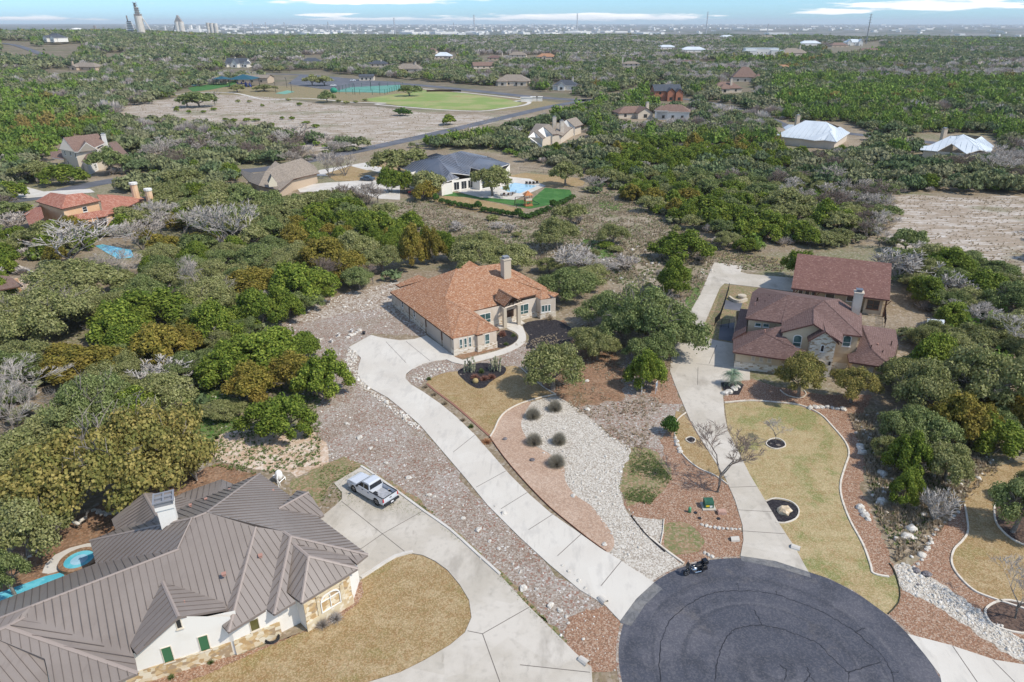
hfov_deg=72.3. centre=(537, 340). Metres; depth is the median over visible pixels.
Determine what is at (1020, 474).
live oak tree
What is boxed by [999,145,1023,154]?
bare tree
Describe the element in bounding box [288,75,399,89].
parking lot
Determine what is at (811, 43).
house
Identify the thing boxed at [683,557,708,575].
motorcycle
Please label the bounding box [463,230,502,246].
live oak tree
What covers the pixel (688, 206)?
juniper tree
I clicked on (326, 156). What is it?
bare tree
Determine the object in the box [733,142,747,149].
juniper tree
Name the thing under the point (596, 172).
live oak tree
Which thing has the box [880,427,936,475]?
juniper tree
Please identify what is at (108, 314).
juniper tree
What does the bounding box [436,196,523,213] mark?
lawn
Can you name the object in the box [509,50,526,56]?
house
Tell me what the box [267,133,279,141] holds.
bare tree
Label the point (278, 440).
bare dirt
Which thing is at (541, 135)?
house
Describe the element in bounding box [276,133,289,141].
bare tree
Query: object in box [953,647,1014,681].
driveway joints
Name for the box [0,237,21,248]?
live oak tree
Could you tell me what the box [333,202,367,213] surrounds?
live oak tree
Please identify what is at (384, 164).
lawn
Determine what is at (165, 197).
live oak tree
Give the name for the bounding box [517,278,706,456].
leaf litter
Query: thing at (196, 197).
live oak tree
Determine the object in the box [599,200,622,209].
green patch
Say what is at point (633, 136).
juniper tree
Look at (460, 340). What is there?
window
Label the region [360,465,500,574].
curb
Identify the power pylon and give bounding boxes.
[865,14,872,43]
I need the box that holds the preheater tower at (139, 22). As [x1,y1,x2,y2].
[133,1,150,31]
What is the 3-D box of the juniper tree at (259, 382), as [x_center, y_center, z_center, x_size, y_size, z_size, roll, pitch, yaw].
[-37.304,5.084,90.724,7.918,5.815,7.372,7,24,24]
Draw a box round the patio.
[42,543,90,573]
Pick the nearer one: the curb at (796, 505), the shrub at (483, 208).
the curb at (796, 505)
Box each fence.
[332,83,402,94]
[437,196,573,217]
[714,317,729,327]
[715,283,729,323]
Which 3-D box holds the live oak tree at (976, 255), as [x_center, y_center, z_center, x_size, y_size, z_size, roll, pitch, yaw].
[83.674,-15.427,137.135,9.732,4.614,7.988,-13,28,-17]
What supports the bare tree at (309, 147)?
on the ground at (902, 310)
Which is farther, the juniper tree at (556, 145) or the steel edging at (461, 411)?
the juniper tree at (556, 145)
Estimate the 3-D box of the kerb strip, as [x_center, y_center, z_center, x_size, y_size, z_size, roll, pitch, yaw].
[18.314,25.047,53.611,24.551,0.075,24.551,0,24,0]
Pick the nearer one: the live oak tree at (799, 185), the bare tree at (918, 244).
the bare tree at (918, 244)
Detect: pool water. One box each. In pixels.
[0,573,63,600]
[96,244,133,258]
[501,183,535,192]
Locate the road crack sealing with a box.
[658,583,898,681]
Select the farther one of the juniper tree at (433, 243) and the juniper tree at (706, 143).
the juniper tree at (706, 143)
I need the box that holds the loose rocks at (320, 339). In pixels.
[207,321,348,427]
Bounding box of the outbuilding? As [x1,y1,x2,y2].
[791,253,891,316]
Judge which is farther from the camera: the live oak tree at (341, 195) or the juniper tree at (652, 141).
the juniper tree at (652, 141)
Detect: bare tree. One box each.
[0,194,17,202]
[0,352,73,400]
[0,371,40,429]
[22,215,135,261]
[88,249,141,270]
[107,218,165,249]
[131,200,180,221]
[132,210,181,234]
[140,141,164,154]
[152,134,173,145]
[163,146,186,158]
[164,151,185,160]
[167,138,187,145]
[174,134,210,146]
[174,207,205,232]
[176,255,201,281]
[186,200,258,240]
[203,131,225,138]
[208,140,227,146]
[221,129,244,135]
[238,140,255,149]
[240,143,257,151]
[252,143,270,149]
[267,131,289,141]
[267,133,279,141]
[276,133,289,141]
[277,150,300,160]
[280,137,306,156]
[284,123,311,135]
[286,149,307,158]
[289,145,309,157]
[293,130,309,136]
[296,132,311,142]
[302,145,317,158]
[310,257,347,274]
[314,133,334,142]
[316,150,347,176]
[325,139,344,151]
[328,142,339,153]
[329,152,356,175]
[330,182,354,192]
[340,142,353,151]
[352,185,373,202]
[353,181,385,203]
[359,264,376,283]
[362,186,384,202]
[363,196,375,205]
[567,252,623,270]
[583,176,609,186]
[620,123,637,129]
[687,419,764,492]
[714,170,748,177]
[765,418,791,442]
[767,169,788,181]
[779,183,806,198]
[785,176,804,186]
[803,189,815,194]
[811,150,828,158]
[813,193,849,205]
[814,164,846,183]
[817,182,844,193]
[817,189,851,204]
[825,156,842,162]
[832,147,849,152]
[835,178,858,189]
[840,189,864,201]
[850,183,880,199]
[854,209,881,218]
[855,179,873,190]
[857,216,892,238]
[861,192,896,205]
[861,203,873,208]
[863,215,885,237]
[870,210,903,225]
[871,178,910,195]
[873,227,894,246]
[876,198,896,205]
[908,240,926,248]
[926,382,964,404]
[941,298,1001,317]
[944,155,974,164]
[965,306,1023,351]
[978,151,1022,169]
[981,147,1000,153]
[988,150,1016,162]
[989,554,1023,618]
[992,144,1007,151]
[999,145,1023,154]
[1000,153,1020,159]
[1007,135,1023,149]
[1007,150,1023,158]
[1007,158,1023,170]
[1010,167,1023,174]
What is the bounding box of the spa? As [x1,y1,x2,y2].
[58,547,94,574]
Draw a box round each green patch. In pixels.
[583,237,614,258]
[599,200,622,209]
[685,282,703,309]
[713,251,781,264]
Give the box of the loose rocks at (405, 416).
[345,349,420,429]
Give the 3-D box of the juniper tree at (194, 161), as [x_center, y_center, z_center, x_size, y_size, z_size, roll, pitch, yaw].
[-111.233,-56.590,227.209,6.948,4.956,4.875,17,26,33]
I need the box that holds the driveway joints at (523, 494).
[386,341,620,585]
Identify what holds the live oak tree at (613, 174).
on the ground at (902, 310)
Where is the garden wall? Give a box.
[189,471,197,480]
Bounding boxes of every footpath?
[176,89,530,110]
[447,325,525,364]
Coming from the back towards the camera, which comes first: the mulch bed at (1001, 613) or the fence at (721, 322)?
the fence at (721, 322)
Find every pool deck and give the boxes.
[0,571,64,591]
[458,177,544,199]
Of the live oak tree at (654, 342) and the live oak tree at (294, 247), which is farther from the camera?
the live oak tree at (294, 247)
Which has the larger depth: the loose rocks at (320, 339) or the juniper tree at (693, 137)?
the juniper tree at (693, 137)
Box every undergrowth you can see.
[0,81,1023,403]
[1,80,1023,426]
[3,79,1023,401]
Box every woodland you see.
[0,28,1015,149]
[0,28,1023,197]
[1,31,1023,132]
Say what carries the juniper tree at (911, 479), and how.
on the ground at (902, 310)
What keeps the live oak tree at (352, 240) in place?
on the ground at (902, 310)
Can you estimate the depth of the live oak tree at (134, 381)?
89.77 m
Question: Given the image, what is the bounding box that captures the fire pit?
[738,294,746,298]
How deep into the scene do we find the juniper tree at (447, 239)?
143.21 m
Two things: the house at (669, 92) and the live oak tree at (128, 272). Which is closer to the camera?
the live oak tree at (128, 272)
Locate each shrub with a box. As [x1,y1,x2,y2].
[0,211,28,227]
[27,254,38,259]
[122,353,195,383]
[168,674,175,681]
[315,617,330,630]
[326,610,343,623]
[392,107,412,115]
[432,193,438,201]
[450,222,465,230]
[470,373,478,378]
[473,200,481,208]
[479,206,487,211]
[479,375,487,380]
[485,214,499,220]
[487,373,495,379]
[489,221,506,227]
[503,222,516,232]
[511,231,521,236]
[513,208,522,216]
[549,199,556,208]
[551,242,596,267]
[575,216,582,222]
[592,249,600,255]
[597,240,614,247]
[603,253,640,269]
[607,245,623,251]
[660,415,679,433]
[671,224,680,231]
[693,253,708,259]
[867,247,954,279]
[919,486,964,520]
[933,270,981,290]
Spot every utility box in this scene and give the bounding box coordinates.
[700,497,715,510]
[717,509,726,514]
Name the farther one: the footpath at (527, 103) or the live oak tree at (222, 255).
the footpath at (527, 103)
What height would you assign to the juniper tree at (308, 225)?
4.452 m
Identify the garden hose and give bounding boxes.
[265,634,279,643]
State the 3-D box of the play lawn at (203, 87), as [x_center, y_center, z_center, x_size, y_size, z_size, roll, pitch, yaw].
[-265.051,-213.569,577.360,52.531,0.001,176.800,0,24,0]
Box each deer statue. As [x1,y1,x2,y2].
[72,520,81,529]
[78,509,88,526]
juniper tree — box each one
[0,180,29,199]
[0,225,33,244]
[0,241,13,250]
[0,244,21,259]
[0,257,18,272]
[0,277,19,295]
[28,233,54,255]
[35,163,91,184]
[37,342,84,380]
[40,244,68,259]
[42,344,141,385]
[56,214,76,225]
[62,218,95,229]
[72,226,98,250]
[81,297,148,345]
[97,323,145,346]
[107,287,201,327]
[108,213,136,227]
[114,383,166,415]
[126,321,198,372]
[134,226,151,238]
[137,254,150,272]
[144,233,179,246]
[162,211,184,228]
[169,317,212,351]
[172,205,191,213]
[174,244,207,259]
[180,297,245,338]
[182,240,210,252]
[183,182,205,197]
[187,232,220,238]
[189,159,197,165]
[192,337,246,388]
[200,220,215,232]
[210,229,227,239]
[218,332,261,373]
[219,162,241,171]
[219,359,275,403]
[223,234,247,245]
[224,323,298,371]
[225,265,273,292]
[228,287,288,329]
[232,392,317,440]
[265,283,305,319]
[268,260,327,304]
[268,348,309,393]
[280,219,306,236]
[281,223,298,238]
[282,224,308,243]
[285,330,321,355]
[287,214,305,221]
[289,347,355,401]
[290,265,341,296]
[294,235,345,270]
[298,221,319,233]
[301,201,330,217]
[304,231,326,242]
[306,215,323,228]
[315,209,337,224]
[319,222,335,233]
[324,197,348,211]
[330,225,344,237]
[331,249,370,281]
[333,209,351,223]
[333,224,353,232]
[344,219,358,228]
[346,197,367,209]
[351,210,372,220]
[355,217,380,234]
[364,210,395,231]
[364,227,383,238]
[372,235,389,245]
[376,165,401,191]
[377,231,398,248]
[387,225,401,238]
[392,169,415,191]
[394,219,405,232]
[395,210,424,227]
[397,220,424,267]
[411,179,440,199]
[421,223,447,262]
[425,134,443,144]
[436,230,453,240]
[438,231,454,259]
[441,114,456,124]
[551,141,560,149]
[603,152,615,161]
[609,153,622,168]
[611,140,622,149]
[617,142,631,150]
[617,182,640,197]
[618,165,629,174]
[619,183,643,200]
[620,159,643,168]
[622,153,634,160]
[622,347,667,389]
[623,150,634,156]
[627,133,639,139]
[630,149,652,161]
[630,178,644,182]
[634,138,651,147]
[634,171,647,181]
[638,183,651,196]
[640,143,656,152]
[643,187,665,205]
[645,179,659,187]
[646,227,717,259]
[647,136,657,146]
[649,149,662,162]
[650,200,666,212]
[653,151,669,161]
[656,140,672,147]
[656,256,691,294]
[658,134,672,143]
[659,156,677,166]
[660,169,675,177]
[662,146,674,152]
[663,177,679,184]
[663,188,682,201]
[664,197,687,212]
[665,151,684,162]
[665,207,682,220]
[669,196,687,202]
[670,180,687,190]
[673,146,686,153]
[676,157,692,167]
[678,187,700,198]
[679,147,695,159]
[679,198,698,216]
[683,131,703,144]
[685,145,700,152]
[686,194,727,209]
[692,185,703,195]
[695,147,713,154]
[695,206,720,224]
[698,141,712,146]
[704,157,715,161]
[705,187,724,195]
[708,144,718,151]
[709,190,723,198]
[709,206,732,220]
[712,149,723,158]
[718,180,745,190]
[721,143,733,149]
[721,153,730,158]
[724,202,747,218]
[725,139,734,146]
[726,186,739,190]
[729,218,751,237]
[732,191,757,207]
[732,237,760,251]
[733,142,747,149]
[733,208,759,223]
[734,166,746,171]
[738,139,749,145]
[739,149,750,156]
[745,148,755,154]
[747,141,762,150]
[748,219,769,233]
[756,192,773,205]
[757,203,770,208]
[759,208,776,224]
[759,224,784,241]
[764,156,782,166]
[765,210,788,229]
[766,149,775,158]
[774,145,793,153]
[775,138,784,145]
[780,155,791,166]
[780,249,817,271]
[782,213,798,220]
[782,219,811,241]
[794,146,808,152]
[799,227,822,245]
[810,197,839,226]
[836,208,858,227]
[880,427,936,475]
[888,465,925,506]
[906,274,945,306]
[909,330,958,362]
[919,247,980,273]
[922,173,940,188]
[933,301,969,326]
[957,266,1009,298]
[957,402,1005,442]
[958,411,1023,459]
[980,389,1023,421]
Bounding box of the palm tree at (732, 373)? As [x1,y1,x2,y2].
[720,368,743,387]
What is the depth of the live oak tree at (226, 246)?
141.52 m
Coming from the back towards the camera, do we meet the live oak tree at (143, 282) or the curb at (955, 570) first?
the live oak tree at (143, 282)
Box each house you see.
[0,473,367,681]
[24,182,152,226]
[42,33,68,41]
[50,133,128,174]
[68,61,102,70]
[224,57,251,67]
[238,74,273,82]
[241,158,319,195]
[304,58,321,61]
[358,74,374,80]
[368,60,388,66]
[390,255,558,355]
[398,62,422,71]
[399,151,509,195]
[434,52,452,58]
[471,62,493,68]
[487,52,502,59]
[496,74,530,85]
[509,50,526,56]
[528,116,582,146]
[536,52,559,58]
[552,76,577,90]
[612,102,653,118]
[622,56,639,68]
[650,84,683,100]
[654,104,690,119]
[661,45,674,48]
[681,47,705,51]
[716,78,741,92]
[731,63,759,81]
[732,288,897,383]
[742,48,784,55]
[777,114,849,148]
[783,45,806,55]
[800,41,820,45]
[827,42,848,46]
[843,39,862,45]
[920,127,993,158]
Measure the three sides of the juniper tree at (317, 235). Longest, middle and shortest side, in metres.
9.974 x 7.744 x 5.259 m
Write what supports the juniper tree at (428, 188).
on the ground at (902, 310)
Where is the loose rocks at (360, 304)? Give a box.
[297,280,422,330]
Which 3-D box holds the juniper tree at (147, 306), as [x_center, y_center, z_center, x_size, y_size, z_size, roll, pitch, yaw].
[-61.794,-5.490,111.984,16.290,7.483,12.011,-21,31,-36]
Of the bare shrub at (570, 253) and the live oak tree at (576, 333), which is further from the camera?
the bare shrub at (570, 253)
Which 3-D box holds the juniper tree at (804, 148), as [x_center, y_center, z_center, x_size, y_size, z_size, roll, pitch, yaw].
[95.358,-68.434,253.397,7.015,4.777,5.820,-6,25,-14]
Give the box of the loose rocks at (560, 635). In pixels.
[287,294,615,670]
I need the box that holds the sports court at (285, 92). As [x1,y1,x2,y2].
[277,90,293,93]
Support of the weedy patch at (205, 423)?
on the ground at (902, 310)
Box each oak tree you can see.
[0,200,29,215]
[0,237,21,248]
[0,279,97,341]
[0,304,53,343]
[0,339,59,371]
[0,350,43,381]
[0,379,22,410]
[0,387,220,524]
[0,427,48,474]
[0,483,74,557]
[0,548,33,594]
[5,160,48,182]
[9,220,63,240]
[16,407,77,441]
[18,257,130,291]
[27,465,85,496]
[37,366,137,433]
[50,233,74,247]
[55,287,110,321]
[78,359,134,378]
[83,145,131,174]
[89,292,123,315]
[94,373,136,381]
[99,205,126,218]
[103,269,134,286]
[109,274,170,293]
[112,343,151,357]
[112,349,145,374]
[123,202,156,212]
[124,209,154,227]
[128,378,139,387]
[136,242,180,259]
[136,370,199,412]
[137,254,184,273]
[138,183,155,198]
[140,262,185,282]
[143,432,199,475]
[147,193,184,205]
[151,179,185,189]
[152,185,182,198]
[152,204,172,214]
[159,350,200,375]
[160,168,205,182]
[162,301,213,324]
[170,280,188,287]
[171,268,205,282]
[173,94,196,106]
[174,199,191,209]
[176,210,212,229]
[176,233,218,249]
[176,267,236,307]
[177,182,192,196]
[178,254,206,270]
[179,348,212,368]
[182,91,218,106]
[182,195,201,200]
[182,198,215,211]
[194,190,229,209]
[195,258,237,276]
[196,182,233,195]
[197,398,248,420]
[200,189,217,194]
[203,328,233,349]
[204,248,236,263]
[208,180,228,187]
[210,242,245,258]
[212,213,254,233]
[214,205,261,231]
[222,266,245,288]
[223,201,247,207]
[224,291,241,307]
[226,183,252,194]
[226,315,261,334]
[227,186,271,202]
[228,84,245,91]
[235,242,280,266]
[236,261,261,269]
[237,222,270,243]
[241,200,269,206]
[251,84,278,90]
[252,208,282,223]
[257,215,283,233]
[257,234,288,248]
[258,196,284,206]
[259,189,281,199]
[259,204,293,216]
[260,248,283,266]
[263,251,296,267]
[268,195,293,207]
[274,65,284,70]
[274,217,290,230]
[279,197,309,209]
[279,239,319,259]
[282,209,307,216]
[291,289,325,308]
[292,204,307,209]
[296,191,328,203]
[301,74,317,85]
[314,75,333,85]
[317,90,336,101]
[318,189,330,193]
[324,192,352,201]
[325,189,345,198]
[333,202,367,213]
[337,230,380,252]
[340,266,374,289]
[346,189,358,197]
[361,244,402,272]
[364,147,428,171]
[369,201,399,215]
[396,85,423,95]
[409,170,446,189]
[448,239,501,268]
[454,234,471,240]
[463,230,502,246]
[469,164,513,195]
[487,242,537,269]
[521,341,585,390]
[531,215,581,249]
[535,257,563,272]
[536,266,600,301]
[548,161,583,185]
[550,202,587,222]
[553,266,577,273]
[567,326,610,350]
[572,290,616,321]
[574,262,610,284]
[576,330,622,359]
[585,168,604,176]
[595,222,631,242]
[596,270,714,353]
[599,168,624,181]
[599,304,647,344]
[617,174,643,182]
[620,331,678,359]
[636,195,664,211]
[641,297,697,323]
[643,167,659,176]
[651,175,668,183]
[655,325,688,348]
[657,185,672,192]
[674,172,683,179]
[676,167,715,180]
[680,214,705,228]
[688,173,713,189]
[697,178,718,194]
[709,218,734,230]
[712,169,724,178]
[713,231,742,246]
[714,172,747,185]
[719,194,743,204]
[725,188,758,203]
[733,176,752,186]
[738,170,756,182]
[739,204,758,212]
[742,182,758,192]
[750,182,783,203]
[755,176,768,182]
[758,186,817,205]
[759,204,797,215]
[771,180,786,186]
[774,349,827,396]
[778,202,799,213]
[785,171,811,183]
[787,203,812,216]
[789,179,804,188]
[792,217,820,233]
[808,180,830,191]
[809,230,844,245]
[810,194,821,202]
[822,210,863,227]
[828,366,884,402]
[829,227,854,244]
[840,202,860,214]
[844,186,860,197]
[854,204,866,212]
[856,221,883,232]
[863,206,890,219]
[869,180,899,194]
[871,435,898,457]
[873,204,904,215]
[875,355,943,384]
[876,195,890,204]
[877,403,930,441]
[884,247,923,263]
[890,227,930,248]
[891,357,962,406]
[897,270,929,283]
[903,325,941,344]
[909,406,966,453]
[914,257,944,275]
[915,243,962,260]
[918,319,958,332]
[921,440,975,486]
[927,390,995,444]
[929,288,972,309]
[933,267,960,287]
[937,331,976,349]
[939,342,1023,406]
[940,266,968,274]
[941,321,1005,346]
[943,360,970,392]
[946,285,987,310]
[958,374,972,388]
[964,249,986,268]
[978,260,1023,276]
[979,279,1023,311]
[979,307,1023,337]
[987,476,1023,532]
[991,271,1022,282]
[994,335,1023,356]
[994,404,1021,428]
[1008,470,1023,482]
[1009,355,1023,392]
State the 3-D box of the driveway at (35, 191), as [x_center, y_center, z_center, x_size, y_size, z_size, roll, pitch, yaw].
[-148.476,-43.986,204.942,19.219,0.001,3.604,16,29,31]
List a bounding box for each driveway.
[9,189,93,200]
[27,187,48,195]
[298,180,399,199]
[317,163,381,175]
[321,467,591,681]
[349,335,653,620]
[670,262,807,571]
[908,634,1023,681]
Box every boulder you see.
[520,584,526,591]
[547,602,553,608]
[577,655,589,665]
[597,595,606,604]
[777,505,792,515]
[856,503,864,509]
[857,450,867,454]
[860,512,869,517]
[912,567,919,573]
[921,570,932,576]
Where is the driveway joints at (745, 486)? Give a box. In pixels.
[697,345,784,533]
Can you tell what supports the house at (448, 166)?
on the ground at (902, 310)
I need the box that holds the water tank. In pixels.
[272,470,285,486]
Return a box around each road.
[3,43,42,54]
[8,99,586,201]
[282,74,347,78]
[347,78,585,100]
[619,558,940,681]
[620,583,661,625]
[683,98,935,143]
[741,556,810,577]
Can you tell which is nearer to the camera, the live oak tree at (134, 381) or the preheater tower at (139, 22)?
the live oak tree at (134, 381)
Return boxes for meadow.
[379,191,790,299]
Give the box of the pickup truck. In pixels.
[346,472,398,505]
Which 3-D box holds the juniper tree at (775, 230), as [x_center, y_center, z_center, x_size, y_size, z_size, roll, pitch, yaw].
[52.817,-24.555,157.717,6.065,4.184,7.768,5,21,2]
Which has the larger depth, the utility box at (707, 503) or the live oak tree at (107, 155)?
the live oak tree at (107, 155)
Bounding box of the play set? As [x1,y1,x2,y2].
[514,191,538,207]
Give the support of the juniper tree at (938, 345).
on the ground at (902, 310)
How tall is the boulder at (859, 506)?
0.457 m
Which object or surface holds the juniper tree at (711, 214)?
on the ground at (902, 310)
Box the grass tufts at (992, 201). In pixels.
[889,194,1023,267]
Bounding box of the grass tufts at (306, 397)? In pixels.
[199,358,321,473]
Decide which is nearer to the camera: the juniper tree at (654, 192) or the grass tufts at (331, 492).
the grass tufts at (331, 492)
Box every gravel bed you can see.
[151,581,363,681]
[280,293,616,670]
[406,342,532,386]
[521,397,683,580]
[526,352,682,457]
[565,606,620,671]
[624,421,742,563]
[633,517,663,542]
[649,371,682,403]
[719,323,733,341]
[723,379,893,576]
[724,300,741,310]
[889,589,1023,663]
[894,564,1023,661]
[911,506,1023,638]
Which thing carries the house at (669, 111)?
on the ground at (902, 310)
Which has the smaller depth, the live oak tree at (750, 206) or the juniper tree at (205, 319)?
the juniper tree at (205, 319)
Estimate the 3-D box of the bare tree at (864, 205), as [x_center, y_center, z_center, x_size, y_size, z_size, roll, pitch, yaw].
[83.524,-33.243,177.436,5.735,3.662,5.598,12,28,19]
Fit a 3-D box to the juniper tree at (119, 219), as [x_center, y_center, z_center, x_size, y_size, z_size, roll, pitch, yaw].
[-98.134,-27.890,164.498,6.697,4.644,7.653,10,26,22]
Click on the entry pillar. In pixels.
(526, 99)
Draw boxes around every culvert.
[729,536,739,541]
[791,544,800,550]
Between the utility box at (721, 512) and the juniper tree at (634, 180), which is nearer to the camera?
the utility box at (721, 512)
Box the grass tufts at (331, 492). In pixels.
[319,464,566,641]
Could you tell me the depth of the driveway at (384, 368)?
75.09 m
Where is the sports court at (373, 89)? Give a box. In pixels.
[337,85,400,92]
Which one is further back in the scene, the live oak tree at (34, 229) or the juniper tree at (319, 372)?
the live oak tree at (34, 229)
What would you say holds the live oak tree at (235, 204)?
on the ground at (902, 310)
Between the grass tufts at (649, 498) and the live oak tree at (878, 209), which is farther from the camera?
the live oak tree at (878, 209)
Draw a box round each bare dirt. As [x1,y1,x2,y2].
[11,280,54,294]
[213,424,328,476]
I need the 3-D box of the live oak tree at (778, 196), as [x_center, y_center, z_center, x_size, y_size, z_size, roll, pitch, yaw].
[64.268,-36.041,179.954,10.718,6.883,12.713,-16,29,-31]
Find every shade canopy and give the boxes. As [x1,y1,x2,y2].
[212,76,230,84]
[227,74,259,86]
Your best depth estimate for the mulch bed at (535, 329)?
111.87 m
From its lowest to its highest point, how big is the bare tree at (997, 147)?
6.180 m
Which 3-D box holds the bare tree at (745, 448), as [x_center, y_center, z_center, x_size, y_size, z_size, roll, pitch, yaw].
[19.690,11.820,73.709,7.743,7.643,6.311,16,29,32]
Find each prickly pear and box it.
[463,357,475,372]
[488,356,501,371]
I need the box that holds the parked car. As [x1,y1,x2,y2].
[360,175,374,180]
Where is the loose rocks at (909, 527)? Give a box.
[854,413,993,557]
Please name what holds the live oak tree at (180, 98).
on the dry field at (320, 113)
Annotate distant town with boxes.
[23,23,1023,36]
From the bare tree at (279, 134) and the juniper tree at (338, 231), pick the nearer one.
the juniper tree at (338, 231)
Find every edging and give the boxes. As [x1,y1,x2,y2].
[426,383,489,435]
[489,436,605,550]
[520,367,555,393]
[631,515,664,551]
[888,563,900,613]
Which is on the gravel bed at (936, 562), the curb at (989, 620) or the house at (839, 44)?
the curb at (989, 620)
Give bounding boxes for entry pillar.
[520,97,532,101]
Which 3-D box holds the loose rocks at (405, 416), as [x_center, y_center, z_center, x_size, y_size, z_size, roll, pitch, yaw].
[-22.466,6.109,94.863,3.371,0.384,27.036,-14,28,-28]
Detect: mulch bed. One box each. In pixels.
[455,348,499,358]
[458,363,505,387]
[497,330,516,347]
[523,319,573,348]
[721,381,743,394]
[767,439,784,447]
[767,499,797,521]
[987,601,1023,631]
[995,497,1023,542]
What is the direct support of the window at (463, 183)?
in the house at (448, 166)
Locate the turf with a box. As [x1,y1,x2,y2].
[443,188,571,208]
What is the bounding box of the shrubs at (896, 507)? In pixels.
[848,408,1001,560]
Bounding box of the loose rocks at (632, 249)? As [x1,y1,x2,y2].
[539,237,712,295]
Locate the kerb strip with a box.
[616,557,940,681]
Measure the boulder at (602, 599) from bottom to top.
0.680 m
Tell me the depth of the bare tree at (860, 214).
167.88 m
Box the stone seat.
[728,296,747,302]
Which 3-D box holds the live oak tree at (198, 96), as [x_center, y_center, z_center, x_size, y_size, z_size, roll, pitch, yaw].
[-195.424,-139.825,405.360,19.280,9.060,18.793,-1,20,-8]
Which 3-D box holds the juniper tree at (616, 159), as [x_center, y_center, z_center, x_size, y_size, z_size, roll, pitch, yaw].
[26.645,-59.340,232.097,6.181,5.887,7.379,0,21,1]
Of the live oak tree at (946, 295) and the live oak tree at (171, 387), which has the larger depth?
the live oak tree at (946, 295)
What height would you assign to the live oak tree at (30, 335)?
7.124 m
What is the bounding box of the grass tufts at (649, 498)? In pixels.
[625,452,671,503]
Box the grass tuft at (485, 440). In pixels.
[481,438,491,443]
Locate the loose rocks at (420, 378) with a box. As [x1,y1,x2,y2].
[412,363,453,382]
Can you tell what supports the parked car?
on the driveway at (394, 193)
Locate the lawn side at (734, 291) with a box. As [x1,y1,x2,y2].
[705,284,780,341]
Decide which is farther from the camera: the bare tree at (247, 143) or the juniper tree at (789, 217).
the bare tree at (247, 143)
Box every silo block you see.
[173,15,184,31]
[206,23,218,32]
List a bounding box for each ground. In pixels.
[0,24,1023,681]
[0,463,256,588]
[170,85,559,110]
[291,279,424,333]
[349,350,398,409]
[531,320,625,407]
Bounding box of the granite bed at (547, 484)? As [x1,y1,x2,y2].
[491,401,613,551]
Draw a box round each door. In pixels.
[427,321,440,344]
[443,333,450,352]
[507,309,513,317]
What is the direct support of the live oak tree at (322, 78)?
on the parking lot
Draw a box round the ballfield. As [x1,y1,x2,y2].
[367,90,520,109]
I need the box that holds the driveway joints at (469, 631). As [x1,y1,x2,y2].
[341,501,589,681]
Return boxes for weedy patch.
[182,386,234,440]
[287,456,566,642]
[618,447,671,505]
[664,522,704,554]
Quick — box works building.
[188,25,201,31]
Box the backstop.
[426,90,460,91]
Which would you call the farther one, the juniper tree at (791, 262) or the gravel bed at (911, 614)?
the juniper tree at (791, 262)
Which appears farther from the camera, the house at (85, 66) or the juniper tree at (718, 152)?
the house at (85, 66)
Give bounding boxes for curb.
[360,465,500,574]
[360,550,412,578]
[490,394,555,436]
[649,536,684,563]
[681,452,727,484]
[724,400,888,577]
[765,437,785,448]
[765,497,799,523]
[780,389,805,397]
[950,504,1023,608]
[984,599,1023,633]
[993,509,1023,544]
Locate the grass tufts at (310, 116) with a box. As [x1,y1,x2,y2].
[128,95,500,148]
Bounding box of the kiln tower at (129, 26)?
[126,15,134,31]
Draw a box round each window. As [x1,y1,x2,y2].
[160,645,175,664]
[175,619,183,630]
[197,634,211,653]
[249,617,261,633]
[320,589,341,613]
[454,182,459,190]
[459,339,462,350]
[461,180,466,189]
[464,338,467,349]
[468,180,472,188]
[468,337,471,348]
[480,312,491,323]
[485,333,490,346]
[521,303,528,316]
[541,305,544,312]
[547,304,550,311]
[792,335,801,347]
[819,345,824,352]
[825,294,834,297]
[841,336,851,347]
[845,296,852,301]
[866,300,879,310]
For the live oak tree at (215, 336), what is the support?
on the ground at (902, 310)
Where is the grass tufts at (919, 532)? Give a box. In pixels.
[869,443,947,547]
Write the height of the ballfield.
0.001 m
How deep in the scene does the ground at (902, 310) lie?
186.84 m
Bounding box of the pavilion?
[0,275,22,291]
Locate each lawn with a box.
[188,80,236,91]
[188,554,470,681]
[326,166,378,180]
[378,163,403,171]
[427,366,554,435]
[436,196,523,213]
[511,173,585,187]
[675,411,726,481]
[725,401,898,613]
[953,461,1023,601]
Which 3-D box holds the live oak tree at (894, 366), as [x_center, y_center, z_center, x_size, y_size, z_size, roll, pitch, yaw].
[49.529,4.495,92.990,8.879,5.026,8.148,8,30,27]
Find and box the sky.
[0,0,1023,24]
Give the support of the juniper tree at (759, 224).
on the ground at (902, 310)
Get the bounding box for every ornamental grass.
[524,405,541,419]
[525,431,542,447]
[545,452,566,468]
[546,398,562,412]
[551,431,567,445]
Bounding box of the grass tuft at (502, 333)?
[499,328,507,336]
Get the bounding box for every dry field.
[117,95,511,151]
[885,195,1023,276]
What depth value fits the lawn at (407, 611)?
56.31 m
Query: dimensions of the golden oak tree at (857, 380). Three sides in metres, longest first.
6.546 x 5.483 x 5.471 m

